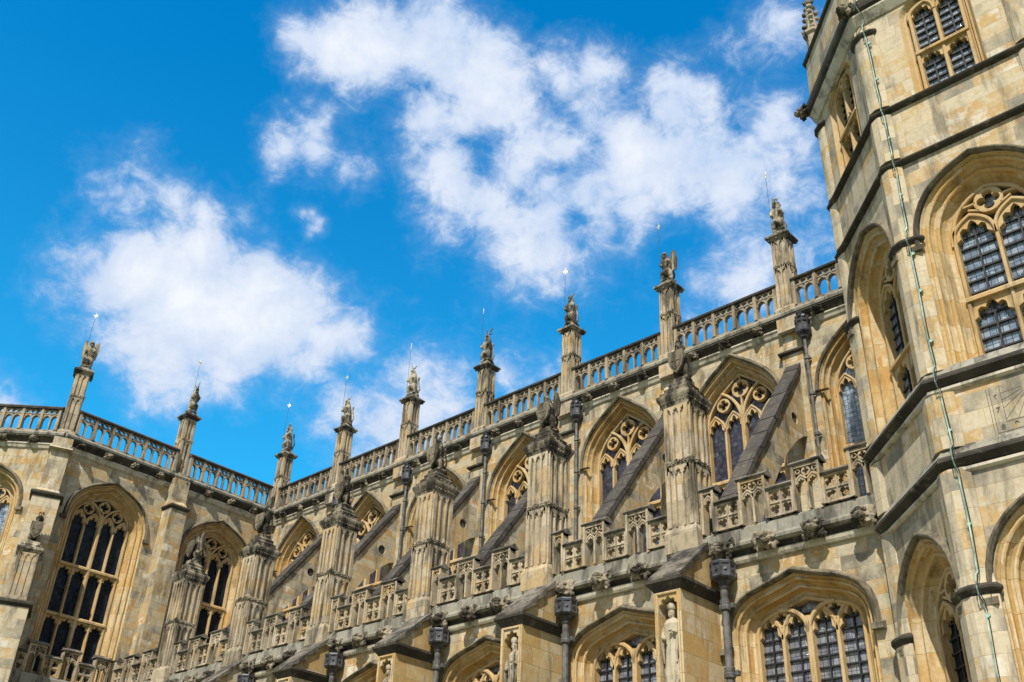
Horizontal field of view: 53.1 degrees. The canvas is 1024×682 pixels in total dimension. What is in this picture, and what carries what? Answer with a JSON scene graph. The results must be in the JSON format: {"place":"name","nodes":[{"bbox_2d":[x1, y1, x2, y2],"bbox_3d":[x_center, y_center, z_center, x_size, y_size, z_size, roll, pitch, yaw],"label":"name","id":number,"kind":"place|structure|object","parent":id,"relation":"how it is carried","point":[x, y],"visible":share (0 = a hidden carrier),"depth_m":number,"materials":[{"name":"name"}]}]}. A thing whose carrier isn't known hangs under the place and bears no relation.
{"place":"outdoors","nodes":[
{"label":"outdoors","id":0,"kind":"place"},
{"bbox_2d":[0,365,273,681],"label":"transept building","id":1,"kind":"structure","parent":0,"point":[86,585],"depth_m":40.75,"materials":[{"name":"stone"}]},
{"bbox_2d":[0,463,23,558],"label":"window","id":2,"kind":"structure","parent":1,"relation":"in","point":[11,488],"depth_m":39.75,"materials":[{"name":"stone"}]},
{"bbox_2d":[27,511,44,541],"bbox_3d":[-17.529,6.899,37.798,0.448,1.294,0.628,16,-34,-20],"label":"shield beast","id":3,"kind":"object","parent":1,"relation":"on","point":[36,527],"visible":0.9,"depth_m":37.54,"materials":[{"name":"stone"}]},
{"bbox_2d":[25,482,149,681],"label":"window","id":4,"kind":"structure","parent":1,"relation":"in","point":[84,603],"depth_m":40.24,"materials":[{"name":"stone"}]},
{"bbox_2d":[81,314,99,369],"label":"beast statue","id":5,"kind":"object","parent":1,"relation":"on","point":[90,352],"visible":0.93,"depth_m":43.02,"materials":[{"name":"grey stone"}]},
{"bbox_2d":[185,361,201,412],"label":"beast statue","id":6,"kind":"object","parent":1,"relation":"on","point":[195,398],"visible":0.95,"depth_m":46.02,"materials":[{"name":"grey stone"}]},
{"bbox_2d":[157,519,246,656],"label":"window","id":7,"kind":"structure","parent":1,"relation":"in","point":[222,560],"depth_m":44.34,"materials":[{"name":"stone"}]},
{"bbox_2d":[0,0,837,504],"label":"sky","id":8,"kind":"structure","parent":0,"point":[286,199],"materials":[{"name":"blue"}]},
{"label":"ground","id":9,"kind":"structure","parent":0,"visible":0},
{"bbox_2d":[107,228,900,681],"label":"nave building","id":10,"kind":"structure","parent":9,"relation":"on","point":[683,482],"depth_m":29.20,"materials":[{"name":"stone"}]},
{"bbox_2d":[186,532,205,561],"bbox_3d":[-11.936,7.822,38.737,0.599,1.214,0.630,-24,-41,36],"label":"shield beast","id":11,"kind":"object","parent":10,"relation":"on","point":[195,547],"visible":0.98,"depth_m":38.60,"materials":[{"name":"stone"}]},
{"bbox_2d":[237,674,255,681],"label":"rainwater pipe","id":12,"kind":"object","parent":10,"relation":"attached to","point":[246,678],"visible":1,"depth_m":32.29,"materials":[{"name":"grey metal"}]},
{"bbox_2d":[255,499,273,536],"bbox_3d":[-8.683,6.282,36.187,0.456,1.434,0.636,-24,-41,36],"label":"shield beast","id":13,"kind":"object","parent":10,"relation":"on","point":[262,522],"visible":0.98,"depth_m":35.97,"materials":[{"name":"stone"}]},
{"bbox_2d":[282,402,294,450],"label":"beast statue","id":14,"kind":"object","parent":10,"relation":"on","point":[287,438],"visible":0.98,"depth_m":49.09,"materials":[{"name":"grey stone"}]},
{"bbox_2d":[272,514,319,621],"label":"window","id":15,"kind":"structure","parent":10,"relation":"in","point":[305,532],"depth_m":45.43,"materials":[{"name":"stone"}]},
{"bbox_2d":[324,653,343,681],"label":"rainwater pipe","id":16,"kind":"object","parent":10,"relation":"attached to","point":[333,663],"visible":1,"depth_m":29.65,"materials":[{"name":"grey metal"}]},
{"bbox_2d":[332,494,341,508],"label":"rainwater pipe","id":17,"kind":"object","parent":10,"relation":"attached to","point":[334,501],"visible":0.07,"depth_m":43.60,"materials":[{"name":"grey metal"}]},
{"bbox_2d":[334,471,353,506],"bbox_3d":[-5.445,4.871,33.556,0.486,1.292,0.629,-24,-41,36],"label":"shield beast","id":18,"kind":"object","parent":10,"relation":"on","point":[342,491],"visible":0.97,"depth_m":33.36,"materials":[{"name":"stone"}]},
{"bbox_2d":[341,374,353,424],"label":"beast statue","id":19,"kind":"object","parent":10,"relation":"on","point":[347,411],"visible":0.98,"depth_m":46.48,"materials":[{"name":"grey stone"}]},
{"bbox_2d":[342,660,377,681],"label":"window","id":20,"kind":"structure","parent":10,"relation":"in","point":[369,675],"depth_m":29.13,"materials":[{"name":"stone"}]},
{"bbox_2d":[349,490,387,602],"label":"window","id":21,"kind":"structure","parent":10,"relation":"in","point":[370,510],"depth_m":42.61,"materials":[{"name":"stone"}]},
{"bbox_2d":[383,664,390,681],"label":"robed statue","id":22,"kind":"object","parent":10,"relation":"in","point":[388,672],"visible":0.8,"depth_m":26.35,"materials":[{"name":"stone"}]},
{"bbox_2d":[396,463,412,562],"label":"rainwater pipe","id":23,"kind":"object","parent":10,"relation":"attached to","point":[406,475],"visible":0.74,"depth_m":40.89,"materials":[{"name":"grey metal"}]},
{"bbox_2d":[406,344,419,395],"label":"beast statue","id":24,"kind":"object","parent":10,"relation":"on","point":[413,386],"visible":0.98,"depth_m":43.88,"materials":[{"name":"grey stone"}]},
{"bbox_2d":[405,464,465,574],"bbox_3d":[-2.739,7.328,38.928,3.498,5.864,0.700,-24,-41,36],"label":"window","id":25,"kind":"structure","parent":10,"relation":"in","point":[456,554],"depth_m":39.61,"materials":[{"name":"stone"}]},
{"bbox_2d":[427,435,447,472],"bbox_3d":[-2.207,3.422,30.953,0.511,1.286,0.625,-24,-41,36],"label":"shield beast","id":26,"kind":"object","parent":10,"relation":"on","point":[435,454],"visible":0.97,"depth_m":30.75,"materials":[{"name":"stone"}]},
{"bbox_2d":[428,627,448,681],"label":"rainwater pipe","id":27,"kind":"object","parent":10,"relation":"attached to","point":[438,640],"visible":1,"depth_m":27.01,"materials":[{"name":"grey metal"}]},
{"bbox_2d":[438,635,500,681],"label":"window","id":28,"kind":"structure","parent":10,"relation":"in","point":[482,663],"depth_m":26.61,"materials":[{"name":"stone"}]},
{"bbox_2d":[479,433,491,550],"bbox_3d":[-1.111,6.882,36.775,0.474,8.046,0.480,-24,-41,36],"label":"rainwater pipe","id":29,"kind":"object","parent":10,"relation":"attached to","point":[485,445],"visible":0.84,"depth_m":38.09,"materials":[{"name":"grey metal"}]},
{"bbox_2d":[480,310,494,362],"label":"beast statue","id":30,"kind":"object","parent":10,"relation":"on","point":[487,345],"visible":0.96,"depth_m":41.27,"materials":[{"name":"grey stone"}]},
{"bbox_2d":[503,637,517,681],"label":"robed statue","id":31,"kind":"object","parent":10,"relation":"in","point":[510,669],"visible":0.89,"depth_m":23.51,"materials":[{"name":"stone"}]},
{"bbox_2d":[486,431,534,587],"bbox_3d":[0.501,5.870,36.333,3.498,5.864,0.700,-24,-41,36],"label":"window","id":32,"kind":"structure","parent":10,"relation":"in","point":[510,482],"depth_m":37.61,"materials":[{"name":"stone"}]},
{"bbox_2d":[536,393,560,431],"bbox_3d":[1.024,2.000,28.344,0.597,1.218,0.626,-24,-41,36],"label":"shield beast","id":33,"kind":"object","parent":10,"relation":"on","point":[547,411],"visible":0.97,"depth_m":28.19,"materials":[{"name":"stone"}]},
{"bbox_2d":[554,597,576,681],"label":"rainwater pipe","id":34,"kind":"object","parent":10,"relation":"attached to","point":[565,608],"visible":1,"depth_m":24.38,"materials":[{"name":"grey metal"}]},
{"bbox_2d":[563,268,578,325],"bbox_3d":[2.299,-1.674,39.159,0.539,2.656,0.639,-24,-41,36],"label":"beast statue","id":35,"kind":"object","parent":10,"relation":"on","point":[570,308],"visible":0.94,"depth_m":38.66,"materials":[{"name":"grey stone"}]},
{"bbox_2d":[570,398,582,539],"bbox_3d":[2.129,5.424,34.179,0.474,8.046,0.480,-24,-41,36],"label":"rainwater pipe","id":36,"kind":"object","parent":10,"relation":"attached to","point":[576,411],"visible":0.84,"depth_m":35.36,"materials":[{"name":"grey metal"}]},
{"bbox_2d":[559,604,656,681],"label":"window","id":37,"kind":"structure","parent":10,"relation":"in","point":[622,648],"depth_m":23.90,"materials":[{"name":"stone"}]},
{"bbox_2d":[579,395,662,554],"bbox_3d":[3.741,4.412,33.737,3.498,5.864,0.700,-24,-41,36],"label":"window","id":38,"kind":"structure","parent":10,"relation":"in","point":[612,446],"depth_m":34.69,"materials":[{"name":"stone"}]},
{"bbox_2d":[657,225,676,281],"bbox_3d":[5.544,-3.122,36.576,0.667,2.658,0.607,-24,-41,36],"label":"beast statue","id":39,"kind":"object","parent":10,"relation":"on","point":[667,265],"visible":0.9,"depth_m":36.14,"materials":[{"name":"grey stone"}]},
{"bbox_2d":[661,602,679,681],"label":"robed statue","id":40,"kind":"object","parent":10,"relation":"in","point":[669,640],"visible":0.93,"depth_m":20.79,"materials":[{"name":"stone"}]},
{"bbox_2d":[668,338,692,380],"bbox_3d":[4.264,0.505,25.778,0.463,1.302,0.631,-24,-41,36],"label":"shield beast","id":41,"kind":"object","parent":10,"relation":"on","point":[679,362],"visible":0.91,"depth_m":25.55,"materials":[{"name":"stone"}]},
{"bbox_2d":[709,559,740,681],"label":"rainwater pipe","id":42,"kind":"object","parent":10,"relation":"attached to","point":[722,573],"visible":1,"depth_m":21.64,"materials":[{"name":"grey metal"}]},
{"bbox_2d":[699,353,791,521],"bbox_3d":[6.981,2.955,31.141,3.498,5.864,0.700,-24,-41,36],"label":"window","id":43,"kind":"structure","parent":10,"relation":"in","point":[740,392],"depth_m":31.89,"materials":[{"name":"stone"}]},
{"bbox_2d":[765,172,788,232],"bbox_3d":[8.796,-4.588,33.967,0.517,2.659,0.596,-24,-41,36],"label":"beast statue","id":44,"kind":"object","parent":10,"relation":"on","point":[776,214],"visible":0.9,"depth_m":33.48,"materials":[{"name":"grey stone"}]},
{"bbox_2d":[719,566,886,681],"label":"window","id":45,"kind":"structure","parent":10,"relation":"in","point":[809,627],"depth_m":20.91,"materials":[{"name":"stone"}]},
{"bbox_2d":[794,311,821,454],"bbox_3d":[8.609,2.508,28.988,0.474,8.046,0.480,-24,-41,36],"label":"rainwater pipe","id":46,"kind":"object","parent":10,"relation":"attached to","point":[802,323],"visible":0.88,"depth_m":30.32,"materials":[{"name":"grey metal"}]},
{"bbox_2d":[814,319,873,497],"bbox_3d":[10.220,1.497,28.545,3.498,5.864,0.700,-24,-41,36],"label":"window","id":47,"kind":"structure","parent":10,"relation":"in","point":[842,416],"depth_m":29.50,"materials":[{"name":"stone"}]},
{"bbox_2d":[794,0,1023,681],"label":"stone tower","id":48,"kind":"structure","parent":9,"relation":"on","point":[950,76],"depth_m":19.56,"materials":[{"name":"beige stone"}]},
{"bbox_2d":[829,62,861,175],"bbox_3d":[7.833,-5.190,23.745,0.320,2.807,1.480,3,-32,-1],"label":"window","id":49,"kind":"structure","parent":48,"relation":"in","point":[847,132],"depth_m":24.02,"materials":[{"name":"stone"}]},
{"bbox_2d":[847,220,916,434],"bbox_3d":[7.699,-0.457,20.825,0.720,4.523,2.940,3,-32,-1],"label":"window","id":50,"kind":"structure","parent":48,"relation":"in","point":[875,294],"depth_m":21.57,"materials":[{"name":"stone"}]},
{"bbox_2d":[853,0,1000,681],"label":"conductor cable","id":51,"kind":"object","parent":48,"relation":"attached to","point":[987,614],"visible":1,"depth_m":18.07,"materials":[{"name":"green metal"}]},
{"bbox_2d":[896,531,971,681],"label":"window","id":52,"kind":"structure","parent":48,"relation":"in","point":[934,622],"depth_m":18.28,"materials":[{"name":"stone"}]},
{"bbox_2d":[898,0,986,93],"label":"window","id":53,"kind":"structure","parent":48,"relation":"in","point":[942,39],"depth_m":21.57,"materials":[{"name":"stone"}]},
{"bbox_2d":[908,144,1023,364],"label":"window","id":54,"kind":"structure","parent":48,"relation":"in","point":[972,224],"depth_m":19.21,"materials":[{"name":"stone"}]},
{"bbox_2d":[980,493,1023,681],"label":"window","id":55,"kind":"structure","parent":48,"relation":"in","point":[1007,568],"depth_m":16.21,"materials":[{"name":"stone"}]},
{"bbox_2d":[985,385,1023,434],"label":"sundial","id":56,"kind":"object","parent":48,"relation":"on","point":[1004,427],"visible":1,"depth_m":17.16,"materials":[{"name":"grey metal"}]}
]}

